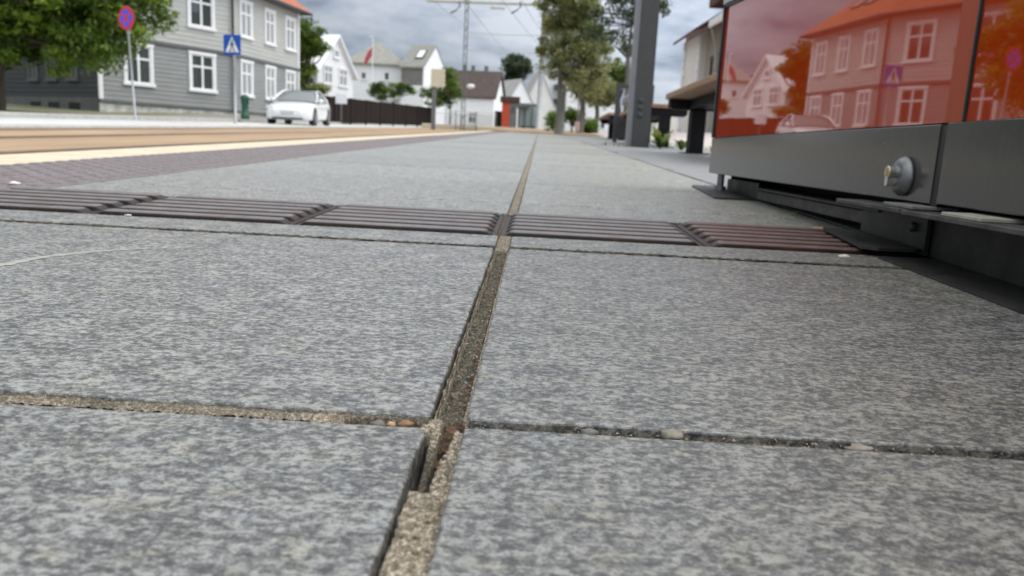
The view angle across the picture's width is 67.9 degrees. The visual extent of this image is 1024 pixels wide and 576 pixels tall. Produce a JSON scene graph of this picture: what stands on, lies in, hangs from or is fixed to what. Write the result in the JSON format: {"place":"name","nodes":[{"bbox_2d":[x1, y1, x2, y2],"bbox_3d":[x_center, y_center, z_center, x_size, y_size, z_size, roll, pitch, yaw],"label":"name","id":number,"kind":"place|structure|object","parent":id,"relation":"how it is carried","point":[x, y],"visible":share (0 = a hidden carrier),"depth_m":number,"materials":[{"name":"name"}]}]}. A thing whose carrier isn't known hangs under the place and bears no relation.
{"place":"outdoors","nodes":[
{"label":"outdoors","id":0,"kind":"place"},
{"bbox_2d":[0,103,254,114],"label":"yard","id":1,"kind":"structure","parent":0,"point":[18,108],"depth_m":31.34,"materials":[{"name":"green plant"}]},
{"bbox_2d":[5,0,157,111],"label":"charcoal wing","id":2,"kind":"structure","parent":1,"relation":"on","point":[34,85],"depth_m":33.55,"materials":[{"name":"grey wood"}]},
{"bbox_2d":[26,52,39,81],"bbox_3d":[-21.514,-10.208,34.059,0.940,1.850,0.125,9,12,31],"label":"window","id":3,"kind":"structure","parent":2,"relation":"in","point":[33,73],"depth_m":34.15,"materials":[{"name":"grey glass"}]},
{"bbox_2d":[30,102,40,105],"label":"cellar window","id":4,"kind":"structure","parent":2,"relation":"in","point":[31,103],"depth_m":34.42,"materials":[{"name":"black glass"}]},
{"bbox_2d":[44,56,57,81],"bbox_3d":[-20.191,-9.990,33.240,0.940,1.850,0.125,9,12,31],"label":"window","id":5,"kind":"structure","parent":2,"relation":"in","point":[48,78],"depth_m":33.37,"materials":[{"name":"grey glass"}]},
{"bbox_2d":[48,102,58,107],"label":"cellar window","id":6,"kind":"structure","parent":2,"relation":"in","point":[50,104],"depth_m":33.59,"materials":[{"name":"black glass"}]},
{"bbox_2d":[65,59,79,80],"bbox_3d":[-18.770,-9.757,32.360,0.940,1.850,0.125,9,12,31],"label":"window","id":7,"kind":"structure","parent":2,"relation":"in","point":[75,76],"depth_m":32.39,"materials":[{"name":"grey glass"}]},
{"bbox_2d":[68,102,79,109],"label":"cellar window","id":8,"kind":"structure","parent":2,"relation":"in","point":[72,105],"depth_m":32.72,"materials":[{"name":"black glass"}]},
{"bbox_2d":[0,0,179,110],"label":"linden tree","id":9,"kind":"object","parent":1,"relation":"on","point":[68,37],"visible":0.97,"depth_m":22.70,"materials":[{"name":"green plant"}]},
{"bbox_2d":[97,0,312,116],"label":"grey house","id":10,"kind":"structure","parent":1,"relation":"on","point":[187,67],"depth_m":35.81,"materials":[{"name":"wood"}]},
{"bbox_2d":[123,42,155,87],"bbox_3d":[-16.124,-9.655,32.844,0.125,1.812,1.470,9,12,31],"label":"window","id":11,"kind":"structure","parent":10,"relation":"in","point":[143,73],"depth_m":33.01,"materials":[{"name":"white glass"}]},
{"bbox_2d":[186,0,216,31],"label":"window","id":12,"kind":"structure","parent":10,"relation":"in","point":[200,13],"depth_m":35.04,"materials":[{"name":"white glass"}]},
{"bbox_2d":[187,50,217,93],"bbox_3d":[-14.427,-10.058,35.479,0.125,1.812,1.525,9,12,31],"label":"window","id":13,"kind":"structure","parent":10,"relation":"in","point":[202,66],"depth_m":35.47,"materials":[{"name":"white glass"}]},
{"bbox_2d":[239,59,254,97],"bbox_3d":[-13.295,-10.500,38.174,0.125,1.812,1.293,5,11,10],"label":"window","id":14,"kind":"structure","parent":10,"relation":"in","point":[246,67],"depth_m":38.18,"materials":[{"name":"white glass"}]},
{"bbox_2d":[239,0,254,40],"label":"window","id":15,"kind":"structure","parent":10,"relation":"in","point":[245,6],"depth_m":37.66,"materials":[{"name":"white glass"}]},
{"bbox_2d":[264,64,276,100],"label":"window","id":16,"kind":"structure","parent":10,"relation":"in","point":[270,71],"depth_m":40.46,"materials":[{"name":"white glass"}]},
{"bbox_2d":[264,7,276,46],"bbox_3d":[-12.714,-13.706,40.001,0.125,1.842,1.227,5,11,10],"label":"window","id":17,"kind":"structure","parent":10,"relation":"in","point":[269,15],"depth_m":39.98,"materials":[{"name":"white glass"}]},
{"bbox_2d":[284,15,296,52],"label":"window","id":18,"kind":"structure","parent":10,"relation":"in","point":[290,22],"depth_m":42.22,"materials":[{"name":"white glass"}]},
{"bbox_2d":[285,69,296,89],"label":"window","id":19,"kind":"structure","parent":10,"relation":"in","point":[290,76],"depth_m":42.66,"materials":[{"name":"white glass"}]},
{"bbox_2d":[309,34,358,98],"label":"white gable house","id":20,"kind":"structure","parent":1,"relation":"on","point":[336,71],"depth_m":53.21,"materials":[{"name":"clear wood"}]},
{"bbox_2d":[323,64,333,85],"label":"window","id":21,"kind":"structure","parent":20,"relation":"in","point":[328,70],"depth_m":52.27,"materials":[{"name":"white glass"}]},
{"bbox_2d":[333,48,340,59],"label":"window","id":22,"kind":"structure","parent":20,"relation":"in","point":[336,52],"depth_m":53.10,"materials":[{"name":"white glass"}]},
{"bbox_2d":[338,67,348,88],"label":"window","id":23,"kind":"structure","parent":20,"relation":"in","point":[342,72],"depth_m":54.32,"materials":[{"name":"white glass"}]},
{"bbox_2d":[0,111,321,121],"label":"sidewalk","id":24,"kind":"structure","parent":0,"point":[222,116],"depth_m":32.92,"materials":[{"name":"grey concrete"}]},
{"bbox_2d":[118,6,136,119],"bbox_3d":[-10.423,-6.115,20.733,0.622,2.989,0.129,7,11,24],"label":"no stopping sign","id":25,"kind":"object","parent":24,"relation":"on","point":[126,18],"visible":1,"depth_m":20.54,"materials":[{"name":"blue metal"}]},
{"bbox_2d":[223,35,240,123],"bbox_3d":[-9.091,-6.795,24.811,0.630,2.816,0.117,5,11,14],"label":"crossing sign","id":26,"kind":"object","parent":24,"relation":"on","point":[232,44],"visible":0.98,"depth_m":24.61,"materials":[{"name":"blue"}]},
{"bbox_2d":[241,94,249,119],"bbox_3d":[-10.813,-7.335,30.779,0.340,0.986,0.340,3,10,0],"label":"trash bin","id":27,"kind":"object","parent":24,"relation":"on","point":[245,103],"visible":1,"depth_m":30.68,"materials":[{"name":"paint"}]},
{"bbox_2d":[300,16,332,90],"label":"garden tree","id":28,"kind":"object","parent":24,"relation":"on","point":[312,43],"visible":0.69,"depth_m":46.77,"materials":[{"name":"green plant"}]},
{"bbox_2d":[306,82,331,94],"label":"bush","id":29,"kind":"object","parent":24,"relation":"on","point":[322,88],"visible":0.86,"depth_m":44.55,"materials":[{"name":"green plant"}]},
{"bbox_2d":[0,118,421,126],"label":"road","id":30,"kind":"structure","parent":0,"point":[72,121],"depth_m":19.32,"materials":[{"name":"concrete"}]},
{"bbox_2d":[20,118,401,125],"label":"road marking","id":31,"kind":"object","parent":30,"relation":"on","point":[188,121],"visible":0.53,"depth_m":23.28,"materials":[{"name":"paint"}]},
{"bbox_2d":[266,89,330,125],"bbox_3d":[-9.000,-7.655,32.291,2.190,1.515,4.760,2,12,-3],"label":"parked car","id":32,"kind":"object","parent":30,"relation":"on","point":[290,106],"visible":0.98,"depth_m":31.09,"materials":[{"name":"white paint"}]},
{"bbox_2d":[324,96,431,126],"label":"board fence","id":33,"kind":"object","parent":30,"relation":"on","point":[366,112],"visible":0.81,"depth_m":50.82,"materials":[{"name":"brown wood"}]},
{"bbox_2d":[335,93,346,120],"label":"notice board","id":34,"kind":"object","parent":33,"relation":"attached to","point":[340,98],"visible":1,"depth_m":44.31,"materials":[{"name":"white metal"}]},
{"bbox_2d":[0,128,472,150],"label":"track bed","id":35,"kind":"object","parent":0,"point":[17,144],"depth_m":9.86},
{"bbox_2d":[0,128,341,129],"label":"tram rail","id":36,"kind":"object","parent":35,"relation":"on","point":[142,128],"visible":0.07,"depth_m":12.09,"materials":[{"name":"metal"}]},
{"bbox_2d":[0,129,452,138],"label":"tram rail","id":37,"kind":"object","parent":35,"relation":"on","point":[49,136],"visible":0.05,"depth_m":9.53,"materials":[{"name":"metal"}]},
{"bbox_2d":[0,131,469,154],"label":"tram rail","id":38,"kind":"object","parent":35,"relation":"on","point":[72,149],"visible":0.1,"depth_m":7.00,"materials":[{"name":"metal"}]},
{"bbox_2d":[435,109,496,130],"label":"railing","id":39,"kind":"object","parent":35,"relation":"on","point":[455,126],"visible":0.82,"depth_m":44.42,"materials":[{"name":"white metal"}]},
{"bbox_2d":[494,111,501,126],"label":"litter bin","id":40,"kind":"object","parent":35,"relation":"on","point":[499,118],"visible":0.7,"depth_m":55.78,"materials":[{"name":"black metal"}]},
{"bbox_2d":[500,96,519,127],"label":"kiosk","id":41,"kind":"object","parent":35,"relation":"on","point":[509,110],"visible":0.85,"depth_m":55.56,"materials":[{"name":"orange glass"}]},
{"bbox_2d":[517,103,536,128],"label":"tram shelter","id":42,"kind":"object","parent":35,"relation":"on","point":[527,116],"visible":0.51,"depth_m":59.62,"materials":[{"name":"clear glass"}]},
{"bbox_2d":[295,0,722,112],"label":"sky","id":43,"kind":"structure","parent":0,"point":[399,25],"materials":[{"name":"grey"}]},
{"bbox_2d":[0,132,1023,575],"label":"pavement","id":44,"kind":"structure","parent":0,"point":[774,352],"depth_m":0.45,"materials":[{"name":"grey stone"}]},
{"bbox_2d":[0,132,1022,575],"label":"joint filling","id":45,"kind":"object","parent":44,"relation":"on","point":[412,546],"visible":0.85,"depth_m":0.39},
{"bbox_2d":[0,187,165,213],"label":"tactile plate","id":46,"kind":"object","parent":45,"relation":"on","point":[56,200],"visible":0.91,"depth_m":1.20,"materials":[{"name":"metal"}]},
{"bbox_2d":[98,195,337,224],"bbox_3d":[-0.456,-0.123,1.213,0.290,0.017,0.272,3,12,1],"label":"tactile plate","id":47,"kind":"object","parent":45,"relation":"on","point":[237,209],"visible":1,"depth_m":1.18,"materials":[{"name":"metal"}]},
{"bbox_2d":[371,420,385,425],"bbox_3d":[-0.068,0.070,0.389,0.008,0.005,0.005,3,12,1],"label":"pebble","id":48,"kind":"object","parent":45,"relation":"on","point":[379,423],"visible":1,"depth_m":0.39,"materials":[{"name":"grey stone"}]},
{"bbox_2d":[386,421,395,426],"bbox_3d":[-0.062,0.070,0.389,0.005,0.003,0.003,3,12,1],"label":"pebble","id":49,"kind":"object","parent":45,"relation":"on","point":[390,424],"visible":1,"depth_m":0.39,"materials":[{"name":"brown stone"}]},
{"bbox_2d":[297,204,503,235],"bbox_3d":[-0.162,-0.107,1.206,0.290,0.017,0.272,3,12,1],"label":"tactile plate","id":50,"kind":"object","parent":45,"relation":"on","point":[477,222],"visible":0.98,"depth_m":1.17,"materials":[{"name":"metal"}]},
{"bbox_2d":[397,420,414,426],"bbox_3d":[-0.054,0.070,0.389,0.009,0.004,0.005,3,12,1],"label":"pebble","id":51,"kind":"object","parent":45,"relation":"on","point":[405,423],"visible":1,"depth_m":0.39,"materials":[{"name":"orange stone"}]},
{"bbox_2d":[434,460,439,467],"bbox_3d":[-0.035,0.084,0.363,0.005,0.002,0.007,-28,26,-5],"label":"dry leaf","id":52,"kind":"object","parent":45,"relation":"on","point":[436,465],"visible":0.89,"depth_m":0.36,"materials":[{"name":"brown plant"}]},
{"bbox_2d":[446,426,457,433],"bbox_3d":[-0.030,0.073,0.387,0.008,0.002,0.005,8,38,-17],"label":"dry leaf","id":53,"kind":"object","parent":45,"relation":"on","point":[451,429],"visible":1,"depth_m":0.39,"materials":[{"name":"brown plant"}]},
{"bbox_2d":[581,428,598,434],"bbox_3d":[0.040,0.074,0.391,0.010,0.004,0.006,3,12,2],"label":"pebble","id":54,"kind":"object","parent":45,"relation":"on","point":[588,431],"visible":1,"depth_m":0.39,"materials":[{"name":"grey stone"}]},
{"bbox_2d":[500,213,701,245],"bbox_3d":[0.132,-0.091,1.199,0.290,0.017,0.272,3,12,1],"label":"tactile plate","id":55,"kind":"object","parent":45,"relation":"on","point":[610,229],"visible":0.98,"depth_m":1.16,"materials":[{"name":"metal"}]},
{"bbox_2d":[661,429,684,439],"bbox_3d":[0.083,0.075,0.390,0.013,0.006,0.010,3,12,2],"label":"pebble","id":56,"kind":"object","parent":45,"relation":"on","point":[670,434],"visible":1,"depth_m":0.39,"materials":[{"name":"beige stone"}]},
{"bbox_2d":[676,221,912,257],"bbox_3d":[0.425,-0.075,1.191,0.290,0.017,0.272,3,12,1],"label":"tactile plate","id":57,"kind":"object","parent":45,"relation":"on","point":[760,237],"visible":0.54,"depth_m":1.16,"materials":[{"name":"metal"}]},
{"bbox_2d":[845,443,875,451],"bbox_3d":[0.177,0.082,0.387,0.016,0.004,0.006,3,12,1],"label":"pebble","id":58,"kind":"object","parent":45,"relation":"on","point":[857,447],"visible":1,"depth_m":0.39,"materials":[{"name":"beige stone"}]},
{"bbox_2d":[446,260,1009,459],"bbox_3d":[0.045,0.039,0.559,0.300,0.015,0.641,-4,13,-34],"label":"grit","id":59,"kind":"object","parent":44,"relation":"on","point":[465,382],"visible":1,"depth_m":0.39,"materials":[{"name":"gravel"}]},
{"bbox_2d":[838,254,850,257],"bbox_3d":[0.444,-0.042,1.015,0.018,0.006,0.008,3,12,1],"label":"scrap","id":60,"kind":"object","parent":44,"relation":"on","point":[844,256],"visible":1,"depth_m":1.01,"materials":[{"name":"white paper"}]},
{"bbox_2d":[492,129,602,136],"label":"platform","id":61,"kind":"structure","parent":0,"point":[541,132],"depth_m":25.49,"materials":[{"name":"beige concrete"}]},
{"bbox_2d":[422,123,584,131],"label":"platform edge","id":62,"kind":"object","parent":61,"relation":"on","point":[479,128],"visible":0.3,"depth_m":45.12,"materials":[{"name":"beige concrete"}]},
{"bbox_2d":[543,109,555,130],"bbox_3d":[2.098,-8.472,39.096,1.058,1.448,1.807,3,10,0],"label":"bush","id":63,"kind":"object","parent":61,"relation":"on","point":[551,117],"visible":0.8,"depth_m":39.01,"materials":[{"name":"green plant"}]},
{"bbox_2d":[561,75,567,134],"bbox_3d":[1.743,-6.126,25.293,0.280,2.149,0.280,3,10,0],"label":"street lantern","id":64,"kind":"object","parent":61,"relation":"on","point":[563,111],"visible":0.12,"depth_m":25.29,"materials":[{"name":"grey metal"}]},
{"bbox_2d":[564,106,587,131],"bbox_3d":[2.863,-8.099,37.137,1.483,1.605,1.627,-5,13,-37],"label":"bush","id":65,"kind":"object","parent":61,"relation":"on","point":[571,115],"visible":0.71,"depth_m":36.66,"materials":[{"name":"green plant"}]},
{"bbox_2d":[575,91,579,132],"bbox_3d":[2.547,-6.843,29.221,0.180,2.000,0.050,3,10,0],"label":"sign","id":66,"kind":"object","parent":61,"relation":"on","point":[577,124],"visible":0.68,"depth_m":29.29,"materials":[{"name":"metal"}]},
{"bbox_2d":[574,115,600,132],"bbox_3d":[3.507,-7.405,35.093,1.299,1.152,1.691,3,10,0],"label":"bush","id":67,"kind":"object","parent":61,"relation":"on","point":[591,125],"visible":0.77,"depth_m":34.81,"materials":[{"name":"green plant"}]},
{"bbox_2d":[566,34,620,132],"bbox_3d":[3.237,-8.554,32.151,2.196,4.616,3.056,7,11,23],"label":"street tree","id":68,"kind":"object","parent":61,"relation":"on","point":[586,96],"visible":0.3,"depth_m":31.98,"materials":[{"name":"green plant"}]},
{"bbox_2d":[586,78,617,131],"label":"street tree","id":69,"kind":"object","parent":61,"relation":"on","point":[608,99],"visible":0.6,"depth_m":42.22,"materials":[{"name":"green plant"}]},
{"bbox_2d":[622,93,628,105],"bbox_3d":[1.627,-2.466,9.948,0.350,0.287,0.454,1,11,-12],"label":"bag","id":70,"kind":"object","parent":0,"point":[625,101],"visible":0.11,"depth_m":9.96,"materials":[{"name":"plastic"}]},
{"bbox_2d":[590,130,711,149],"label":"forecourt","id":71,"kind":"structure","parent":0,"point":[677,136],"depth_m":17.86,"materials":[{"name":"grey concrete"}]},
{"bbox_2d":[605,57,630,112],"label":"round tree","id":72,"kind":"object","parent":71,"relation":"on","point":[618,74],"visible":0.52,"depth_m":57.46,"materials":[{"name":"green plant"}]},
{"bbox_2d":[581,0,672,111],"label":"thin tree","id":73,"kind":"object","parent":71,"relation":"on","point":[626,52],"visible":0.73,"depth_m":18.12,"materials":[{"name":"green plant"}]},
{"bbox_2d":[651,102,677,131],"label":"building","id":74,"kind":"structure","parent":71,"relation":"on","point":[673,124],"depth_m":60.51,"materials":[{"name":"white"}]},
{"bbox_2d":[562,135,930,257],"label":"side pavement","id":75,"kind":"structure","parent":0,"point":[695,166],"depth_m":4.60,"materials":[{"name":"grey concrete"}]},
{"bbox_2d":[597,113,624,140],"bbox_3d":[2.051,-3.141,15.110,0.540,0.537,2.610,3,10,1],"label":"bench","id":76,"kind":"object","parent":75,"relation":"on","point":[607,118],"visible":0.34,"depth_m":15.79,"materials":[{"name":"metal"}]},
{"bbox_2d":[625,0,659,147],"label":"steel column","id":77,"kind":"structure","parent":75,"relation":"on","point":[644,45],"depth_m":8.03,"materials":[{"name":"metal"}]},
{"bbox_2d":[612,83,687,147],"bbox_3d":[1.777,-2.290,9.998,0.600,0.970,2.730,3,10,1],"label":"bench","id":78,"kind":"object","parent":75,"relation":"on","point":[662,115],"visible":0.38,"depth_m":9.43,"materials":[{"name":"black metal"}]},
{"bbox_2d":[648,126,674,147],"bbox_3d":[1.557,-1.572,7.951,0.331,0.225,0.278,0,11,-16],"label":"weed","id":79,"kind":"object","parent":75,"relation":"on","point":[659,141],"visible":1,"depth_m":7.90,"materials":[{"name":"green plant"}]},
{"bbox_2d":[672,139,686,149],"bbox_3d":[1.704,-1.460,7.536,0.228,0.191,0.281,-7,14,-41],"label":"weed","id":80,"kind":"object","parent":75,"relation":"on","point":[680,144],"visible":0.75,"depth_m":7.53,"materials":[{"name":"green plant"}]},
{"bbox_2d":[666,73,716,154],"bbox_3d":[1.526,-1.144,5.253,0.540,0.537,2.610,3,10,1],"label":"bench","id":81,"kind":"object","parent":75,"relation":"on","point":[696,99],"visible":0.3,"depth_m":6.35,"materials":[{"name":"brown wood"}]},
{"bbox_2d":[692,0,1023,313],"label":"information stand","id":82,"kind":"object","parent":75,"relation":"on","point":[894,125],"visible":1,"depth_m":1.09,"materials":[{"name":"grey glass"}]},
{"label":"ground","id":83,"kind":"structure","parent":0,"visible":0},
{"bbox_2d":[0,112,391,124],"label":"kerb","id":84,"kind":"structure","parent":83,"relation":"on","point":[50,115],"depth_m":22.42,"materials":[{"name":"stone"}]},
{"bbox_2d":[0,124,421,127],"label":"kerb","id":85,"kind":"structure","parent":83,"relation":"on","point":[81,126],"depth_m":13.76,"materials":[{"name":"stone"}]},
{"bbox_2d":[364,36,372,100],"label":"flagpole","id":86,"kind":"object","parent":83,"relation":"on","point":[369,55],"visible":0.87,"depth_m":61.70,"materials":[{"name":"white metal"}]},
{"bbox_2d":[366,81,418,103],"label":"bush","id":87,"kind":"object","parent":83,"relation":"on","point":[379,90],"visible":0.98,"depth_m":59.95,"materials":[{"name":"green plant"}]},
{"bbox_2d":[350,41,445,125],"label":"skylight house","id":88,"kind":"structure","parent":83,"relation":"on","point":[416,65],"depth_m":67.79,"materials":[{"name":"white wood"}]},
{"bbox_2d":[359,71,366,79],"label":"window","id":89,"kind":"structure","parent":88,"relation":"in","point":[363,74],"depth_m":67.85,"materials":[{"name":"white glass"}]},
{"bbox_2d":[383,71,390,80],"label":"window","id":90,"kind":"structure","parent":88,"relation":"in","point":[386,75],"depth_m":67.98,"materials":[{"name":"white glass"}]},
{"bbox_2d":[431,69,444,129],"bbox_3d":[-3.637,-9.095,37.069,0.680,3.052,0.180,3,10,0],"label":"beige sign","id":91,"kind":"object","parent":83,"relation":"on","point":[437,77],"visible":0.85,"depth_m":36.84,"materials":[{"name":"beige metal"}]},
{"bbox_2d":[417,67,463,124],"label":"tree","id":92,"kind":"object","parent":83,"relation":"on","point":[450,89],"visible":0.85,"depth_m":58.02,"materials":[{"name":"green plant"}]},
{"bbox_2d":[444,65,505,126],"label":"brown roof house","id":93,"kind":"structure","parent":83,"relation":"on","point":[486,93],"depth_m":77.86,"materials":[{"name":"paint"}]},
{"bbox_2d":[467,112,475,123],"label":"window","id":94,"kind":"structure","parent":93,"relation":"in","point":[470,118],"depth_m":77.65,"materials":[{"name":"white glass"}]},
{"bbox_2d":[426,0,552,129],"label":"line gantry","id":95,"kind":"object","parent":83,"relation":"on","point":[539,96],"visible":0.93,"depth_m":44.45,"materials":[{"name":"grey metal"}]},
{"bbox_2d":[499,52,533,81],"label":"round tree","id":96,"kind":"object","parent":83,"relation":"on","point":[521,67],"visible":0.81,"depth_m":114.64,"materials":[{"name":"green plant"}]},
{"bbox_2d":[504,79,533,127],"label":"gable house","id":97,"kind":"structure","parent":83,"relation":"on","point":[515,88],"depth_m":88.55,"materials":[{"name":"white paint"}]},
{"bbox_2d":[527,72,556,128],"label":"broad roof house","id":98,"kind":"structure","parent":83,"relation":"on","point":[547,99],"depth_m":101.47,"materials":[{"name":"white paint"}]},
{"bbox_2d":[532,0,614,134],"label":"street tree","id":99,"kind":"object","parent":83,"relation":"on","point":[567,21],"visible":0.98,"depth_m":22.31,"materials":[{"name":"green plant"}]},
{"bbox_2d":[543,70,614,130],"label":"house","id":100,"kind":"structure","parent":83,"relation":"on","point":[553,90],"depth_m":103.77,"materials":[{"name":"white"}]},
{"bbox_2d":[673,0,724,132],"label":"cream house","id":101,"kind":"structure","parent":83,"relation":"on","point":[701,48],"depth_m":40.75,"materials":[{"name":"beige wood"}]},
{"bbox_2d":[709,55,713,75],"bbox_3d":[10.314,-11.286,39.261,0.125,1.400,1.000,3,10,0],"label":"window","id":102,"kind":"structure","parent":101,"relation":"in","point":[711,57],"depth_m":39.46,"materials":[{"name":"grey glass"}]},
{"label":"platform","id":103,"kind":"structure","parent":0,"visible":0},
{"bbox_2d":[0,131,489,164],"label":"platform edge","id":104,"kind":"object","parent":103,"relation":"on","point":[12,159],"visible":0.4,"depth_m":2.81,"materials":[{"name":"beige concrete"}]},
{"bbox_2d":[0,131,502,188],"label":"tactile paving","id":105,"kind":"structure","parent":103,"relation":"on","point":[47,174],"depth_m":2.15,"materials":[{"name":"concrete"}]}
]}

